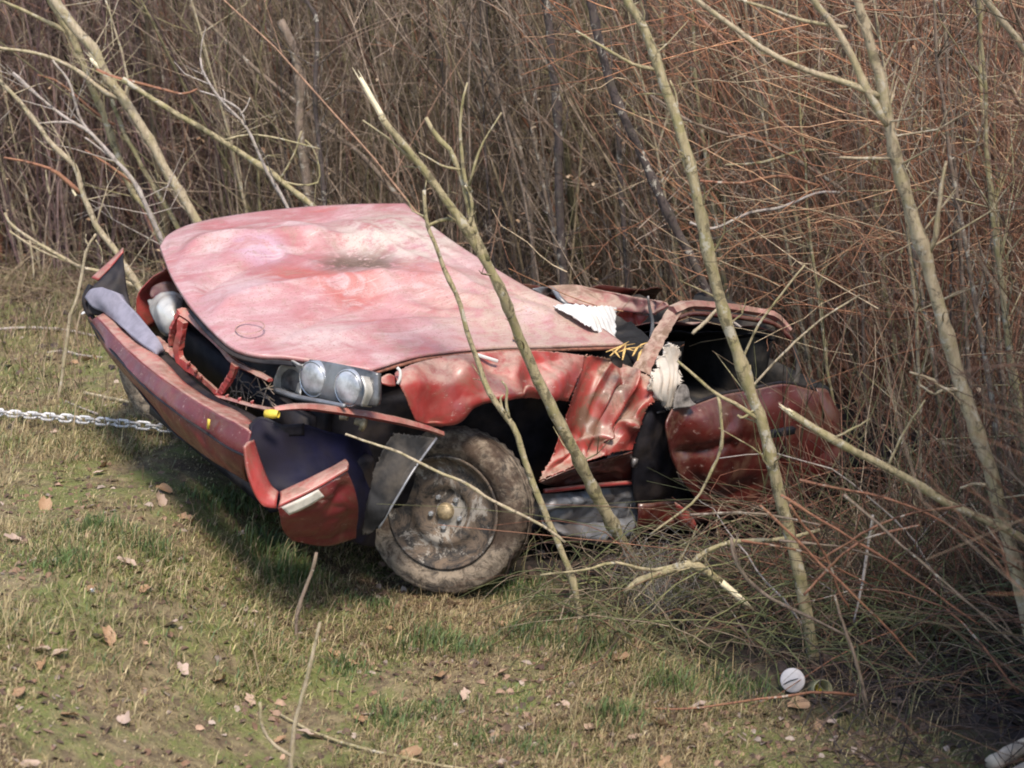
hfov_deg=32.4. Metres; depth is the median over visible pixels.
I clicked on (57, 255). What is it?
bramble shoot
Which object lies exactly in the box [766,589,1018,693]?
bramble cane
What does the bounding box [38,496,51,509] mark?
dead leaf
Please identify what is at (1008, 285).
bare sapling
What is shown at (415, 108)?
bare sapling
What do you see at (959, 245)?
bare sapling
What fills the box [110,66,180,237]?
sapling
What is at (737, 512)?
bramble cane
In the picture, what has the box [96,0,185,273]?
bare sapling
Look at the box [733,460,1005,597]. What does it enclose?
bramble cane
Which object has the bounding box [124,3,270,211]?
bare sapling
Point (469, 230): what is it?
sapling
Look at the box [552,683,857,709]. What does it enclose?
bramble cane
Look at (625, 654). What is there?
dead leaf
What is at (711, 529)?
bramble cane
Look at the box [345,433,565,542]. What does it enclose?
twig
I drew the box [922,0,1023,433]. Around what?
bare sapling
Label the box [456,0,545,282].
bare sapling
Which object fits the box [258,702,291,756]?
twig
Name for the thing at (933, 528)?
bramble shoots
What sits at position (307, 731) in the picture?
dead leaf
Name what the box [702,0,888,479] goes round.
bare sapling
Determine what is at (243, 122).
sapling
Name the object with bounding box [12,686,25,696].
dead leaf
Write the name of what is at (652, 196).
bare sapling
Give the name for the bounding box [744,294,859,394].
twig
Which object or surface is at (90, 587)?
dead leaf
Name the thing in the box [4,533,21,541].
dead leaf
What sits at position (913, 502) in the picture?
bramble cane
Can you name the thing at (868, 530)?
bramble cane
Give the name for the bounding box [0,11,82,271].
bare sapling
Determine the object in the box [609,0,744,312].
bare sapling
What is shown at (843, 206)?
bare sapling
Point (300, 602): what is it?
twig
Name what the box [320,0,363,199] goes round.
bare sapling
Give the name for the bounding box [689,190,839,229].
twig
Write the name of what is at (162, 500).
dead leaf
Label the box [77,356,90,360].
dead leaf
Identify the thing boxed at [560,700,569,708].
dead leaf
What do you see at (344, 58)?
bare sapling
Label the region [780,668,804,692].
ball
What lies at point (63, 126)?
bare sapling
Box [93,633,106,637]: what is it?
dead leaf
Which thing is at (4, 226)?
bare sapling
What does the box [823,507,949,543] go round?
bramble cane
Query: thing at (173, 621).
dead leaf
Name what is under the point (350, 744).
twig
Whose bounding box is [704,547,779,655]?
bramble cane
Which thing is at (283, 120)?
bare sapling
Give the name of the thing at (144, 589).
dead leaf
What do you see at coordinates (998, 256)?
bare sapling
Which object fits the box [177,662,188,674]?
dead leaf
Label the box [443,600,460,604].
dead leaf
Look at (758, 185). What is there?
bare sapling
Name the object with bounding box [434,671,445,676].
dead leaf
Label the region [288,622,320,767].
twig
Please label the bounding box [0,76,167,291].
sapling
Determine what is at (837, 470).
bramble cane
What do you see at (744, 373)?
sapling
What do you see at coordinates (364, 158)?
sapling
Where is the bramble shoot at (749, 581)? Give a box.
[724,521,849,636]
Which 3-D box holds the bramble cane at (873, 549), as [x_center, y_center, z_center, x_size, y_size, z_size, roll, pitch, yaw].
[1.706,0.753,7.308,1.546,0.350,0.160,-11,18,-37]
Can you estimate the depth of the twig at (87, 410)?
7.93 m
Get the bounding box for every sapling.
[0,0,86,274]
[0,0,164,262]
[0,0,204,222]
[0,1,91,258]
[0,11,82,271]
[0,34,51,261]
[0,46,30,267]
[0,46,186,244]
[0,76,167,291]
[0,92,50,225]
[0,152,31,262]
[2,0,96,234]
[2,2,82,276]
[2,26,59,230]
[10,0,121,267]
[20,2,93,248]
[31,2,142,269]
[38,11,106,260]
[82,1,194,228]
[89,14,155,267]
[95,0,188,262]
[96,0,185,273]
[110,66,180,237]
[115,7,214,219]
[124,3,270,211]
[126,0,256,214]
[138,0,196,210]
[138,0,245,222]
[148,0,271,212]
[174,27,288,210]
[178,0,511,269]
[184,0,291,213]
[225,8,296,209]
[232,0,350,208]
[246,0,361,208]
[248,13,360,206]
[250,0,375,204]
[253,12,351,201]
[271,0,360,204]
[286,2,386,184]
[288,1,430,207]
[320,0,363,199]
[325,0,454,184]
[325,0,495,239]
[343,8,504,240]
[344,0,442,206]
[350,1,485,245]
[352,67,644,584]
[376,0,449,235]
[397,0,476,239]
[402,0,593,282]
[406,180,583,620]
[409,0,601,285]
[421,0,505,251]
[426,0,584,283]
[430,2,543,273]
[434,0,610,279]
[439,0,549,280]
[449,0,511,268]
[451,2,634,281]
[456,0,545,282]
[470,1,647,276]
[474,0,651,284]
[481,0,621,284]
[487,0,585,284]
[504,0,636,286]
[515,0,638,284]
[516,0,644,266]
[519,1,613,284]
[530,0,695,283]
[550,0,812,519]
[554,0,686,299]
[565,1,712,302]
[565,6,651,288]
[576,0,819,660]
[576,2,651,287]
[576,116,668,287]
[584,1,724,300]
[587,0,842,363]
[597,1,669,287]
[608,61,1017,506]
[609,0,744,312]
[627,0,756,311]
[632,3,717,298]
[652,0,755,299]
[694,0,1023,634]
[698,3,892,495]
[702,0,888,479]
[704,0,820,310]
[713,0,819,359]
[720,0,810,368]
[720,1,891,382]
[725,0,924,524]
[750,0,1016,478]
[754,1,923,413]
[762,0,904,385]
[771,0,944,410]
[772,0,1016,520]
[782,0,923,515]
[784,115,1023,397]
[798,1,923,397]
[803,0,985,469]
[817,1,1023,430]
[819,0,1023,528]
[824,0,1011,536]
[855,0,1023,440]
[858,0,1023,487]
[865,0,1014,532]
[868,0,1023,127]
[869,4,1022,475]
[871,0,1022,475]
[877,0,1023,471]
[878,0,1023,529]
[883,14,1023,517]
[886,0,1023,452]
[903,2,1019,440]
[909,0,1023,412]
[915,0,1023,531]
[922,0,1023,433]
[981,89,1023,482]
[982,0,1023,56]
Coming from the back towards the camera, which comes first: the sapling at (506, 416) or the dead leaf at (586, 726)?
the sapling at (506, 416)
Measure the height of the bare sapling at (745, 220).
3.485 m
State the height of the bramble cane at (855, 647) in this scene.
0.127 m
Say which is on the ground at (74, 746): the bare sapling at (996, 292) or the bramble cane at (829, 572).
the bare sapling at (996, 292)
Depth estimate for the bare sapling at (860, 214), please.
9.89 m
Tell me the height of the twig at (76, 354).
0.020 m
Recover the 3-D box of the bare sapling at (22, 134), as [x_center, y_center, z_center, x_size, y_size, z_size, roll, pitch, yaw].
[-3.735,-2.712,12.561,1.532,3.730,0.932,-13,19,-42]
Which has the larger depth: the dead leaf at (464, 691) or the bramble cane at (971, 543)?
the bramble cane at (971, 543)
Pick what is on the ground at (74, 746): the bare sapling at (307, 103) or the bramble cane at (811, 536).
the bare sapling at (307, 103)
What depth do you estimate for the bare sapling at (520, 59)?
10.05 m
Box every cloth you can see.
[553,303,616,335]
[647,341,683,409]
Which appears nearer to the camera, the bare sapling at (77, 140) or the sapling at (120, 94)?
the sapling at (120, 94)
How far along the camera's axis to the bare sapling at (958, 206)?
7.29 m
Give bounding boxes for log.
[985,737,1023,767]
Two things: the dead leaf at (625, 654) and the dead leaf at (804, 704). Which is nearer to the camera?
the dead leaf at (804, 704)
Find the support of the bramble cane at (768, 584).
on the bramble tangle
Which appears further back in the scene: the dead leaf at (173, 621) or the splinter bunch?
the splinter bunch
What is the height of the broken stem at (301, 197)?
2.167 m
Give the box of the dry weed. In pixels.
[599,504,712,627]
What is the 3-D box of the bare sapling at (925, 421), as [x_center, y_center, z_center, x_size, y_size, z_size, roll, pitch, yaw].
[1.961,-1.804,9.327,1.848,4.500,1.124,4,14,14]
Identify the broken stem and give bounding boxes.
[73,60,320,205]
[540,524,820,612]
[779,400,1023,542]
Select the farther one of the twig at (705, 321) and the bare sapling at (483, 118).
the bare sapling at (483, 118)
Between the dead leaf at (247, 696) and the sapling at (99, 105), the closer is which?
the dead leaf at (247, 696)
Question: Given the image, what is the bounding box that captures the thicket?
[0,0,1023,767]
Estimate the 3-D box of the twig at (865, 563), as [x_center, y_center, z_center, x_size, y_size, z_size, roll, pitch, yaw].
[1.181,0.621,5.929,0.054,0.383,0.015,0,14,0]
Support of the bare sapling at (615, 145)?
on the ground at (74, 746)
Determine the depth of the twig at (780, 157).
8.09 m
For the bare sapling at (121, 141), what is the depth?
12.56 m
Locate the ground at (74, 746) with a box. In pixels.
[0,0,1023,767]
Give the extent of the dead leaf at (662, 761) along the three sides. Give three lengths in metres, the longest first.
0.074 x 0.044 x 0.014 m
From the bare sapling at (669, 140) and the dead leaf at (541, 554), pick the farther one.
the bare sapling at (669, 140)
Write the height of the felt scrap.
0.101 m
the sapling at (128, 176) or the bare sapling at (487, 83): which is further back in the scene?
the bare sapling at (487, 83)
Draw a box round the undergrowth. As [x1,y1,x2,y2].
[0,196,1023,640]
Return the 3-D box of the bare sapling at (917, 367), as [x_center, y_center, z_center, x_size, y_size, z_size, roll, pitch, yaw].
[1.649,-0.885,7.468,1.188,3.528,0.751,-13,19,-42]
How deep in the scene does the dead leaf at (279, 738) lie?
5.43 m
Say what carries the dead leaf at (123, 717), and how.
on the ground at (74, 746)
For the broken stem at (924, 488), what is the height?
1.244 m
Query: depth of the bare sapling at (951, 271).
8.00 m
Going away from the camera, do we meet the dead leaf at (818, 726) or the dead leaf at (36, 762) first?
the dead leaf at (36, 762)
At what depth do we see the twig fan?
7.89 m
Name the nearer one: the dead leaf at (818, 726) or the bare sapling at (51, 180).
the dead leaf at (818, 726)
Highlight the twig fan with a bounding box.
[490,0,1023,426]
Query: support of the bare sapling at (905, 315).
on the ground at (74, 746)
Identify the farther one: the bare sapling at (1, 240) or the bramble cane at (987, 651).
the bare sapling at (1, 240)
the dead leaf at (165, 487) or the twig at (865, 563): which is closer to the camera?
the twig at (865, 563)
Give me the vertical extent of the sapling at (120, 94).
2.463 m
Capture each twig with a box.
[0,326,94,336]
[47,350,102,358]
[65,401,98,414]
[83,391,131,403]
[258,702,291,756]
[280,714,463,767]
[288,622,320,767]
[294,552,317,638]
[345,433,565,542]
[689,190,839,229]
[691,309,716,334]
[700,175,819,186]
[725,148,817,165]
[744,264,805,355]
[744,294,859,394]
[833,594,868,705]
[853,514,873,622]
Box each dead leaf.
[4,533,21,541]
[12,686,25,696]
[20,759,40,766]
[33,646,50,649]
[35,655,45,669]
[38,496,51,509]
[48,649,67,655]
[61,712,78,714]
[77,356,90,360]
[85,584,95,591]
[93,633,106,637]
[99,460,107,466]
[102,625,115,645]
[116,711,130,723]
[117,556,136,565]
[139,584,151,591]
[156,483,172,492]
[156,490,166,506]
[164,619,178,625]
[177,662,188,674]
[178,512,191,519]
[245,692,255,705]
[274,735,285,741]
[298,728,322,738]
[327,648,339,655]
[353,715,367,721]
[399,745,421,756]
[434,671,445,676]
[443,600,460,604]
[459,687,470,700]
[495,668,506,674]
[534,550,545,557]
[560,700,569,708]
[584,723,595,728]
[609,651,628,661]
[650,717,671,726]
[658,755,672,767]
[690,700,705,711]
[787,696,809,708]
[813,717,824,731]
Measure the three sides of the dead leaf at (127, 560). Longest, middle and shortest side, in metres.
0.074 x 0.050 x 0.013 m
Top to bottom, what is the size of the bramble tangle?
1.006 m
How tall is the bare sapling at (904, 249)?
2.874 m
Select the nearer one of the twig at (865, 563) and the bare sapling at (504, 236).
the twig at (865, 563)
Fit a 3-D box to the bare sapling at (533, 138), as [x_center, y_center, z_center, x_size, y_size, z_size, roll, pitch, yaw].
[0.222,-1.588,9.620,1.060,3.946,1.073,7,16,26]
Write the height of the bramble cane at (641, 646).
0.096 m
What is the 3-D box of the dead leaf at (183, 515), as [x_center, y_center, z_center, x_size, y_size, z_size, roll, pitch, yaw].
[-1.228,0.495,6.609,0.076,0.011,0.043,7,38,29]
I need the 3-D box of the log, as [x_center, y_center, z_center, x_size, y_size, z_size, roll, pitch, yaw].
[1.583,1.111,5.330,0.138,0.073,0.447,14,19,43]
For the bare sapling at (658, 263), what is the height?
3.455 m
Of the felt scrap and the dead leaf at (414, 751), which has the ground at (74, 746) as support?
the dead leaf at (414, 751)
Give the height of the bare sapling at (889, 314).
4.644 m
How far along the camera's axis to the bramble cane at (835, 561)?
5.33 m
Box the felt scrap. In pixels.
[673,384,695,408]
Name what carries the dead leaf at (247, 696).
on the ground at (74, 746)
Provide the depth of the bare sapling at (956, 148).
8.99 m
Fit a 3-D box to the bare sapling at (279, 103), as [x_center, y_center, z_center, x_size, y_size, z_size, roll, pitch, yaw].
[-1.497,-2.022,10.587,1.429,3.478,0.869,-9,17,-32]
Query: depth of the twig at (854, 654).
5.35 m
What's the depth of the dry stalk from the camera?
8.05 m
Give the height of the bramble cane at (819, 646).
0.066 m
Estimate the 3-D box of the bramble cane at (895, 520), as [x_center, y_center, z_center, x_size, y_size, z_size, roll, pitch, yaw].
[1.204,0.576,6.473,0.976,0.713,0.071,-2,14,-9]
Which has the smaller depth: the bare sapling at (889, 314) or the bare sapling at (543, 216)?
the bare sapling at (889, 314)
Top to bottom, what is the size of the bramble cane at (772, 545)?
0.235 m
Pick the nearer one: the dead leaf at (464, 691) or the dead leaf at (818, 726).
the dead leaf at (818, 726)
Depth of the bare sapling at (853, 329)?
9.59 m
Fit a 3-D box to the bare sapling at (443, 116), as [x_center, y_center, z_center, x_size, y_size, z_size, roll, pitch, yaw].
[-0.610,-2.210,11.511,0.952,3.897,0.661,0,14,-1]
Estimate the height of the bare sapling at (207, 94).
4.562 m
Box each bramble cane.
[543,574,812,680]
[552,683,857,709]
[606,518,779,604]
[619,577,950,647]
[690,511,819,525]
[699,500,801,623]
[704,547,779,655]
[711,566,906,749]
[716,467,1003,548]
[719,453,960,619]
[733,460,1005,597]
[735,491,966,583]
[740,539,869,585]
[749,619,971,707]
[759,505,920,665]
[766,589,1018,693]
[779,539,899,565]
[780,494,979,625]
[788,504,850,609]
[788,546,975,577]
[789,567,955,660]
[799,479,1020,570]
[803,524,919,595]
[810,455,848,528]
[811,602,942,714]
[820,504,964,560]
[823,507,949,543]
[843,494,1015,645]
[880,445,936,570]
[882,503,983,583]
[888,331,989,546]
[924,472,1003,596]
[931,579,1015,620]
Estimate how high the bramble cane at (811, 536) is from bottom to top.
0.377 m
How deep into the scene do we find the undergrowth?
10.46 m
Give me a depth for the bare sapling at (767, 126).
8.69 m
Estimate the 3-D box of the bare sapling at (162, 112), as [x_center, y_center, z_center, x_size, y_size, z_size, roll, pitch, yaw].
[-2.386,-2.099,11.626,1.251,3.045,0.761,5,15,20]
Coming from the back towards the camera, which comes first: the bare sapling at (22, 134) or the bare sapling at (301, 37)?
the bare sapling at (22, 134)
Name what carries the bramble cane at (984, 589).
on the bramble tangle
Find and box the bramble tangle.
[435,353,1023,767]
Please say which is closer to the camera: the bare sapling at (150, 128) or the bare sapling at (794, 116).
the bare sapling at (794, 116)
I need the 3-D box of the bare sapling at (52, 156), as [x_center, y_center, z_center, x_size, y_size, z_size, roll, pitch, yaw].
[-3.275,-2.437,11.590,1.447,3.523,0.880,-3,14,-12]
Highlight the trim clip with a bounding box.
[478,353,497,362]
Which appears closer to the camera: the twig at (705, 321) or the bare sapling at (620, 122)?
the twig at (705, 321)
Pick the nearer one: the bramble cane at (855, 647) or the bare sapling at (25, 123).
the bramble cane at (855, 647)
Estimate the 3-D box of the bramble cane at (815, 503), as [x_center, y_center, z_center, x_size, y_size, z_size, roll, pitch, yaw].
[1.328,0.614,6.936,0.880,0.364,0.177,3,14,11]
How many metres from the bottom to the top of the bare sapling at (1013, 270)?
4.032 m
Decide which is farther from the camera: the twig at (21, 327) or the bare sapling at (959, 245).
the twig at (21, 327)
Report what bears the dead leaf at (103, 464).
on the ground at (74, 746)
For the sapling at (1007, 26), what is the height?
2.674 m
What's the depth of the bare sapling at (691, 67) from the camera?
9.57 m
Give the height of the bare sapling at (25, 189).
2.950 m
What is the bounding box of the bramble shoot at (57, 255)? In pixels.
[4,212,142,287]
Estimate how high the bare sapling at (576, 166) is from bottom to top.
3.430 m
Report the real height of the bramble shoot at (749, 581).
0.408 m
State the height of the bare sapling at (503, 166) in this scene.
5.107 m
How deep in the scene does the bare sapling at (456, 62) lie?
10.47 m
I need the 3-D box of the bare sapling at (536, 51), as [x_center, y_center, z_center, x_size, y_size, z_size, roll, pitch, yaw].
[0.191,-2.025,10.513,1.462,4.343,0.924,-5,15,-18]
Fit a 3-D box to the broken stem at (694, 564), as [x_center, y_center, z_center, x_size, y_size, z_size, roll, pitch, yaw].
[0.592,0.647,6.247,0.986,0.333,0.231,0,14,0]
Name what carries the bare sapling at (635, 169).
on the ground at (74, 746)
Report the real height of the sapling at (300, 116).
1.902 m
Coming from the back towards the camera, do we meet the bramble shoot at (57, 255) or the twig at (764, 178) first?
the bramble shoot at (57, 255)
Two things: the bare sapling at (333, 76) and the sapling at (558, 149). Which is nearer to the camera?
the sapling at (558, 149)
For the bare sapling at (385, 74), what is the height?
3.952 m
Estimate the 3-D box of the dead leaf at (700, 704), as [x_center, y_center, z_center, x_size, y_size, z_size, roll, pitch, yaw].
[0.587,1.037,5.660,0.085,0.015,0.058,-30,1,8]
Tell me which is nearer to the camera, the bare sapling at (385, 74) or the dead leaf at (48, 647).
the dead leaf at (48, 647)
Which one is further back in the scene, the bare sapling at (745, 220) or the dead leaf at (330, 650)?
the bare sapling at (745, 220)
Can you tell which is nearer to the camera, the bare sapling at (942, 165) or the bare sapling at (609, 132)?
the bare sapling at (942, 165)
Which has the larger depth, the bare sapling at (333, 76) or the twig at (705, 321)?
the bare sapling at (333, 76)
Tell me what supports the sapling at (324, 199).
on the ground at (74, 746)
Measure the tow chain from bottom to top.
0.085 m
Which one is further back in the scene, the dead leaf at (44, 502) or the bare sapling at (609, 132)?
the bare sapling at (609, 132)
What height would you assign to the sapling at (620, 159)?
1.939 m
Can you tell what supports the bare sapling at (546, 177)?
on the ground at (74, 746)
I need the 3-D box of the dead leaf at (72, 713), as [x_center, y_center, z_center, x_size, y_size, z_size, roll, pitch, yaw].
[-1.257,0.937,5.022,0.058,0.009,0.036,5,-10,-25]
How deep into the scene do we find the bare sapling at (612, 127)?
10.52 m
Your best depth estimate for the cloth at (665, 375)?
7.06 m
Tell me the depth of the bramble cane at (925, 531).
6.93 m
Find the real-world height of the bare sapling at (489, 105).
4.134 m
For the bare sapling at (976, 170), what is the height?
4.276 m
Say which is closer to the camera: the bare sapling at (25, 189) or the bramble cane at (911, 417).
the bramble cane at (911, 417)
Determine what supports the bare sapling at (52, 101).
on the ground at (74, 746)
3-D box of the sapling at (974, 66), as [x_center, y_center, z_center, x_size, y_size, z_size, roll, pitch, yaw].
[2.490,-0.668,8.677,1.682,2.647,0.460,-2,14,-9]
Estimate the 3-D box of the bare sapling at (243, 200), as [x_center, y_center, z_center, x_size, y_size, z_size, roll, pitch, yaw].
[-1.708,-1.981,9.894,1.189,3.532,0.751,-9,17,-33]
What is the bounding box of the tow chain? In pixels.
[0,408,171,432]
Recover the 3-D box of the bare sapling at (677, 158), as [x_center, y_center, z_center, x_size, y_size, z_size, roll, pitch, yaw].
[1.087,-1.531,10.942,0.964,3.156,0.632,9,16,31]
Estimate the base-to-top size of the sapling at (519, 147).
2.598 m
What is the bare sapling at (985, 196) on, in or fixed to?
on the ground at (74, 746)
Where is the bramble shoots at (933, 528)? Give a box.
[387,226,1023,655]
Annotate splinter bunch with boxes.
[606,341,647,360]
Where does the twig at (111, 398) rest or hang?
on the ground at (74, 746)
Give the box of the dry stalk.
[58,233,102,399]
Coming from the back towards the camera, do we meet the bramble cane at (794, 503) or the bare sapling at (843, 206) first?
the bare sapling at (843, 206)
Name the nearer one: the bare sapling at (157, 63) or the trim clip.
the trim clip
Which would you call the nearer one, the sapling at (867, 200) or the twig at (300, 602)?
the twig at (300, 602)
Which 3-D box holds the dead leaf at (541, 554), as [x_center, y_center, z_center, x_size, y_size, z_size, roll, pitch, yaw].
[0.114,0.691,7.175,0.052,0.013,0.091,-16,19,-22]
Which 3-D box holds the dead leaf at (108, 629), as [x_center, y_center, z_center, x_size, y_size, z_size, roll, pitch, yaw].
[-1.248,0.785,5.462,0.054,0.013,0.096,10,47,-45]
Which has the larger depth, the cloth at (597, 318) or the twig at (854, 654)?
the cloth at (597, 318)
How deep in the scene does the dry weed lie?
6.46 m
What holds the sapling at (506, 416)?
on the ground at (74, 746)
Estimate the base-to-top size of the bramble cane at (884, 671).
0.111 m
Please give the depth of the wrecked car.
6.83 m
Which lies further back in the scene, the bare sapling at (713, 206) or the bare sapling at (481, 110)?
the bare sapling at (481, 110)
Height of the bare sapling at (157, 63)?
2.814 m
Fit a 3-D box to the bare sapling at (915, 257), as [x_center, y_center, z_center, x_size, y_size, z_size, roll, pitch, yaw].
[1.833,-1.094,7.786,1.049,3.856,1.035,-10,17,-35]
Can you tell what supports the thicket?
on the ground at (74, 746)
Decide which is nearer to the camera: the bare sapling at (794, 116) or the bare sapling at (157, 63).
the bare sapling at (794, 116)
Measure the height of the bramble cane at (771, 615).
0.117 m
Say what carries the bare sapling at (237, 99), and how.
on the ground at (74, 746)
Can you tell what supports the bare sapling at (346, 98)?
on the ground at (74, 746)
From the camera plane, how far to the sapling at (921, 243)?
5.33 m
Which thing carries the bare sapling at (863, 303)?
on the ground at (74, 746)
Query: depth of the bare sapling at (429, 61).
11.92 m
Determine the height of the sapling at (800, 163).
2.251 m
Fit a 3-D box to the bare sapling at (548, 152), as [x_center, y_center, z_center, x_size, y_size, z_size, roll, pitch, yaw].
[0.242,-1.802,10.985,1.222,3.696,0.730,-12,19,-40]
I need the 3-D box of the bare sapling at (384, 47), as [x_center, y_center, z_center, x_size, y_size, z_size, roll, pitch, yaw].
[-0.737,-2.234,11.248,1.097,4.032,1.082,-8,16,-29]
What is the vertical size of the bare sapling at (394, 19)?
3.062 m
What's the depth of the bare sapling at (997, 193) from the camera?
7.91 m
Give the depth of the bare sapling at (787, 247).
8.52 m
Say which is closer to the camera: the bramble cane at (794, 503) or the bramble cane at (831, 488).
the bramble cane at (794, 503)
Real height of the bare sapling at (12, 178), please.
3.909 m
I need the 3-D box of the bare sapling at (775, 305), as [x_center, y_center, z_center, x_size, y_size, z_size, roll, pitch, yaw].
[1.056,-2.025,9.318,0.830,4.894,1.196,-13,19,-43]
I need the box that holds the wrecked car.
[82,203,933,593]
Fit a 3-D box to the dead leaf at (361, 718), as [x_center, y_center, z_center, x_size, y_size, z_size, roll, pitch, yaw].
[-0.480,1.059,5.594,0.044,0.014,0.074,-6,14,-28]
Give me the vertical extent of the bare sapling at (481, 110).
4.504 m
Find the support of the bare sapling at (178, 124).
on the ground at (74, 746)
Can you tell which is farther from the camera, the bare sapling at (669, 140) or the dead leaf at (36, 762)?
the bare sapling at (669, 140)
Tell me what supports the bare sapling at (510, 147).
on the ground at (74, 746)
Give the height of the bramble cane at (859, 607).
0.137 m
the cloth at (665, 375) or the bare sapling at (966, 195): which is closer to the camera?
the cloth at (665, 375)
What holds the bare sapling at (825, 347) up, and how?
on the ground at (74, 746)
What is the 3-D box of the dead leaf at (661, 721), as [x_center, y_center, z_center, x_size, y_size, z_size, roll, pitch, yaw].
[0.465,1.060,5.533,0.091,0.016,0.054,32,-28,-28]
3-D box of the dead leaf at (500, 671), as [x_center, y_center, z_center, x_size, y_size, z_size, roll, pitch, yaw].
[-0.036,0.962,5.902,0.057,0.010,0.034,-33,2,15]
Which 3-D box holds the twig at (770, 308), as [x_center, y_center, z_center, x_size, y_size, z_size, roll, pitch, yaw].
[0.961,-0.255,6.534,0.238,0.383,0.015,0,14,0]
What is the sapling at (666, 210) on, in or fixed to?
on the ground at (74, 746)
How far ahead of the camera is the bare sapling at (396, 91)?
11.98 m
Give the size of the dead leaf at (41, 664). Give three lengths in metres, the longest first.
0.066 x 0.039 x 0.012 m
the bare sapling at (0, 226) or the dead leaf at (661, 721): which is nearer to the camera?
the dead leaf at (661, 721)
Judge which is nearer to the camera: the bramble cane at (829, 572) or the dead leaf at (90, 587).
the bramble cane at (829, 572)
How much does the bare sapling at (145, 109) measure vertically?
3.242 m
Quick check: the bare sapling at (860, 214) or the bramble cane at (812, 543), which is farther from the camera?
the bare sapling at (860, 214)
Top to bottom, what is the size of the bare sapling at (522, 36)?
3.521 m
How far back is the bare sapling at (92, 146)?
11.75 m

